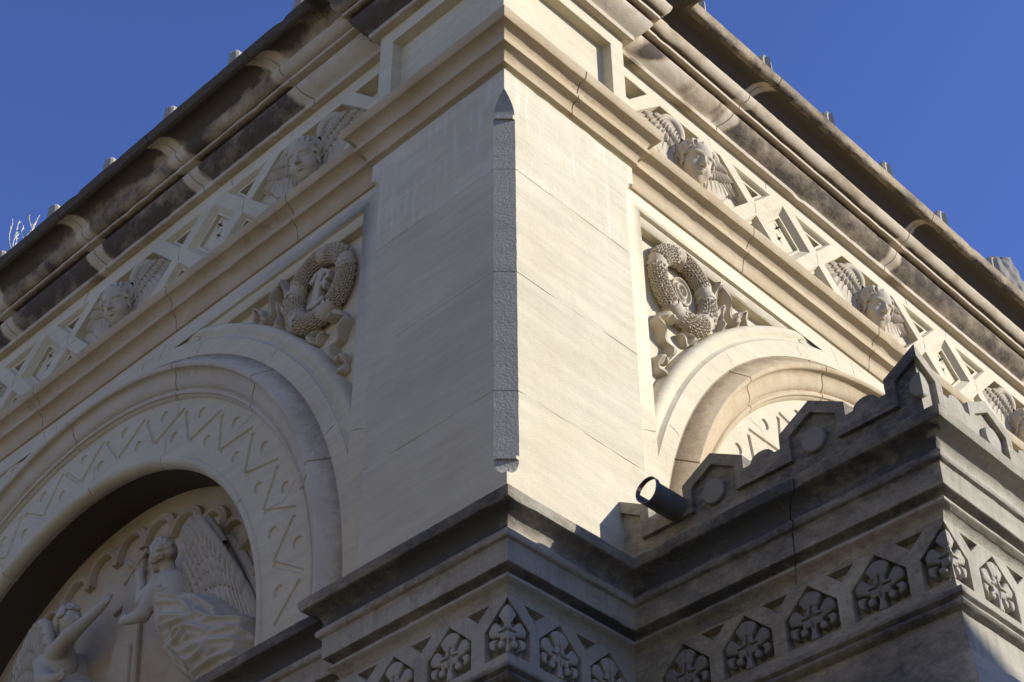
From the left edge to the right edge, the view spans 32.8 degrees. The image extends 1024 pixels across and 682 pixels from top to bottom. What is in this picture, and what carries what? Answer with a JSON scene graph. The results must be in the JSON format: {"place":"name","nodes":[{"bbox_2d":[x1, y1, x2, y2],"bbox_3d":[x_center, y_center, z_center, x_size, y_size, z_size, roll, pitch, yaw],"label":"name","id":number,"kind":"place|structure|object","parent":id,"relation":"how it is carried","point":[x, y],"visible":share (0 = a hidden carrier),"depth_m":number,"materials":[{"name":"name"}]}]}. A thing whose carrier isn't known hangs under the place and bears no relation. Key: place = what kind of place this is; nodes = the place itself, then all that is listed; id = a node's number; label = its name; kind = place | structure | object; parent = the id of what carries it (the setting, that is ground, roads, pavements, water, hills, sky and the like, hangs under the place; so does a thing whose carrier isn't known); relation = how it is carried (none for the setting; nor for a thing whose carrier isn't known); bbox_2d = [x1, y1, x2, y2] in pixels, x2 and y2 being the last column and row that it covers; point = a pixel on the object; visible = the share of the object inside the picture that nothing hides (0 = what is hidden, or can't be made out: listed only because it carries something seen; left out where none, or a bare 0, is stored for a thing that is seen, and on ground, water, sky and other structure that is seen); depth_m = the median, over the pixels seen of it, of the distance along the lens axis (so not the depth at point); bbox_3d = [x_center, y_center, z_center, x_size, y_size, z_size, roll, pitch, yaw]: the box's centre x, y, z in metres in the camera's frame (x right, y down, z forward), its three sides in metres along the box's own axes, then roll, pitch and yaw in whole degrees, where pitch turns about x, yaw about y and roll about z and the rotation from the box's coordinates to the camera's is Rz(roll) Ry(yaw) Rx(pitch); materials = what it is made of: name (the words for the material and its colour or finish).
{"place":"outdoors","nodes":[
{"label":"outdoors","id":0,"kind":"place"},
{"bbox_2d":[0,0,1023,681],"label":"stone building","id":1,"kind":"structure","parent":0,"point":[474,448],"depth_m":12.89,"materials":[{"name":"stone"}]},
{"bbox_2d":[0,383,12,398],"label":"cherub relief","id":2,"kind":"object","parent":1,"relation":"attached to","point":[3,388],"visible":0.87,"depth_m":16.36,"materials":[{"name":"stone"}]},
{"bbox_2d":[9,212,39,247],"bbox_3d":[-4.608,-1.039,16.378,0.339,0.319,0.151,-28,-47,29],"label":"dry weed","id":3,"kind":"object","parent":1,"relation":"on","point":[32,228],"visible":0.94,"depth_m":16.39,"materials":[{"name":"white plant"}]},
{"bbox_2d":[46,204,60,218],"bbox_3d":[-4.237,-1.168,16.142,0.157,0.208,0.155,-32,-49,28],"label":"roof stub","id":4,"kind":"object","parent":1,"relation":"on","point":[53,208],"visible":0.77,"depth_m":16.11,"materials":[{"name":"stone"}]},
{"bbox_2d":[11,593,113,681],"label":"angel sculpture","id":5,"kind":"object","parent":1,"relation":"attached to","point":[47,653],"visible":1,"depth_m":13.66,"materials":[{"name":"stone"}]},
{"bbox_2d":[102,157,115,171],"bbox_3d":[-3.610,-1.559,15.677,0.155,0.200,0.140,32,-52,-33],"label":"roof stub","id":6,"kind":"object","parent":1,"relation":"on","point":[109,161],"visible":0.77,"depth_m":15.65,"materials":[{"name":"stone"}]},
{"bbox_2d":[84,258,170,338],"bbox_3d":[-3.420,-0.334,15.225,1.378,0.675,0.356,-32,-49,32],"label":"cherub relief","id":7,"kind":"object","parent":1,"relation":"attached to","point":[117,303],"visible":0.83,"depth_m":15.10,"materials":[{"name":"stone"}]},
{"bbox_2d":[163,105,176,118],"bbox_3d":[-2.966,-1.962,15.200,0.155,0.193,0.138,26,-46,-28],"label":"roof stub","id":8,"kind":"object","parent":1,"relation":"on","point":[170,109],"visible":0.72,"depth_m":15.17,"materials":[{"name":"stone"}]},
{"bbox_2d":[118,513,255,681],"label":"angel sculpture","id":9,"kind":"object","parent":1,"relation":"attached to","point":[201,606],"visible":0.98,"depth_m":12.58,"materials":[{"name":"stone"}]},
{"bbox_2d":[228,50,241,64],"bbox_3d":[-2.335,-2.365,14.742,0.137,0.213,0.155,-31,-49,32],"label":"roof stub","id":10,"kind":"object","parent":1,"relation":"on","point":[234,54],"visible":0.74,"depth_m":14.71,"materials":[{"name":"stone"}]},
{"bbox_2d":[293,0,303,8],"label":"roof stub","id":11,"kind":"object","parent":1,"relation":"on","point":[296,3],"visible":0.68,"depth_m":14.24,"materials":[{"name":"stone"}]},
{"bbox_2d":[252,241,356,375],"bbox_3d":[-1.624,-0.024,12.808,1.346,1.384,0.152,-32,-49,32],"label":"wreath relief","id":12,"kind":"object","parent":1,"relation":"attached to","point":[331,290],"visible":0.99,"depth_m":12.75,"materials":[{"name":"stone"}]},
{"bbox_2d":[261,108,365,199],"bbox_3d":[-1.639,-1.453,13.912,1.378,0.675,0.356,-32,-49,32],"label":"cherub relief","id":13,"kind":"object","parent":1,"relation":"attached to","point":[302,158],"visible":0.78,"depth_m":13.81,"materials":[{"name":"stone"}]},
{"bbox_2d":[639,110,737,201],"bbox_3d":[1.458,-1.439,13.965,0.356,0.675,1.378,-32,-49,32],"label":"cherub relief","id":14,"kind":"object","parent":1,"relation":"attached to","point":[697,160],"visible":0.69,"depth_m":13.86,"materials":[{"name":"stone"}]},
{"bbox_2d":[647,243,747,377],"bbox_3d":[1.468,-0.010,12.861,0.152,1.384,1.346,-32,-49,32],"label":"wreath relief","id":15,"kind":"object","parent":1,"relation":"attached to","point":[673,297],"visible":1,"depth_m":12.79,"materials":[{"name":"stone"}]},
{"bbox_2d":[698,0,705,9],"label":"roof stub","id":16,"kind":"object","parent":1,"relation":"on","point":[701,3],"visible":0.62,"depth_m":14.29,"materials":[{"name":"stone"}]},
{"bbox_2d":[758,55,772,69],"bbox_3d":[2.143,-2.336,14.824,0.159,0.207,0.155,28,-48,-30],"label":"roof stub","id":17,"kind":"object","parent":1,"relation":"on","point":[765,60],"visible":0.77,"depth_m":14.79,"materials":[{"name":"stone"}]},
{"bbox_2d":[822,111,834,124],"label":"roof stub","id":18,"kind":"object","parent":1,"relation":"on","point":[828,115],"visible":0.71,"depth_m":15.29,"materials":[{"name":"stone"}]},
{"bbox_2d":[825,261,908,340],"bbox_3d":[3.184,-0.304,15.338,0.356,0.675,1.378,-32,-49,32],"label":"cherub relief","id":19,"kind":"object","parent":1,"relation":"attached to","point":[874,304],"visible":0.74,"depth_m":15.21,"materials":[{"name":"stone"}]},
{"bbox_2d":[879,161,892,175],"bbox_3d":[3.380,-1.526,15.811,0.155,0.217,0.147,-29,-48,30],"label":"roof stub","id":20,"kind":"object","parent":1,"relation":"on","point":[885,166],"visible":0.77,"depth_m":15.78,"materials":[{"name":"stone"}]},
{"bbox_2d":[934,210,948,225],"bbox_3d":[4.009,-1.114,16.313,0.155,0.222,0.165,-33,-51,33],"label":"roof stub","id":21,"kind":"object","parent":1,"relation":"on","point":[941,215],"visible":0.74,"depth_m":16.28,"materials":[{"name":"stone"}]},
{"bbox_2d":[986,256,1000,272],"bbox_3d":[4.633,-0.706,16.813,0.155,0.231,0.155,29,-48,-31],"label":"roof stub","id":22,"kind":"object","parent":1,"relation":"on","point":[991,260],"visible":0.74,"depth_m":16.78,"materials":[{"name":"stone"}]},
{"bbox_2d":[976,386,1023,441],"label":"cherub relief","id":23,"kind":"object","parent":1,"relation":"attached to","point":[1009,415],"visible":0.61,"depth_m":16.59,"materials":[{"name":"stone"}]},
{"bbox_2d":[992,256,1023,292],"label":"acroterion","id":24,"kind":"object","parent":1,"relation":"on","point":[1009,270],"visible":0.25,"depth_m":17.54,"materials":[{"name":"stone"}]},
{"bbox_2d":[0,0,1023,281],"label":"sky","id":25,"kind":"structure","parent":0,"point":[932,91],"materials":[{"name":"blue"}]},
{"label":"ground","id":26,"kind":"structure","parent":0,"visible":0},
{"bbox_2d":[619,344,1023,681],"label":"entrance porch","id":27,"kind":"object","parent":26,"relation":"on","point":[871,538],"visible":1,"depth_m":9.20,"materials":[{"name":"stone"}]},
{"bbox_2d":[635,476,686,522],"bbox_3d":[0.879,0.927,10.102,0.298,0.180,0.168,31,-49,-32],"label":"spotlight","id":28,"kind":"object","parent":27,"relation":"attached to","point":[667,503],"visible":1,"depth_m":10.04,"materials":[{"name":"metal"}]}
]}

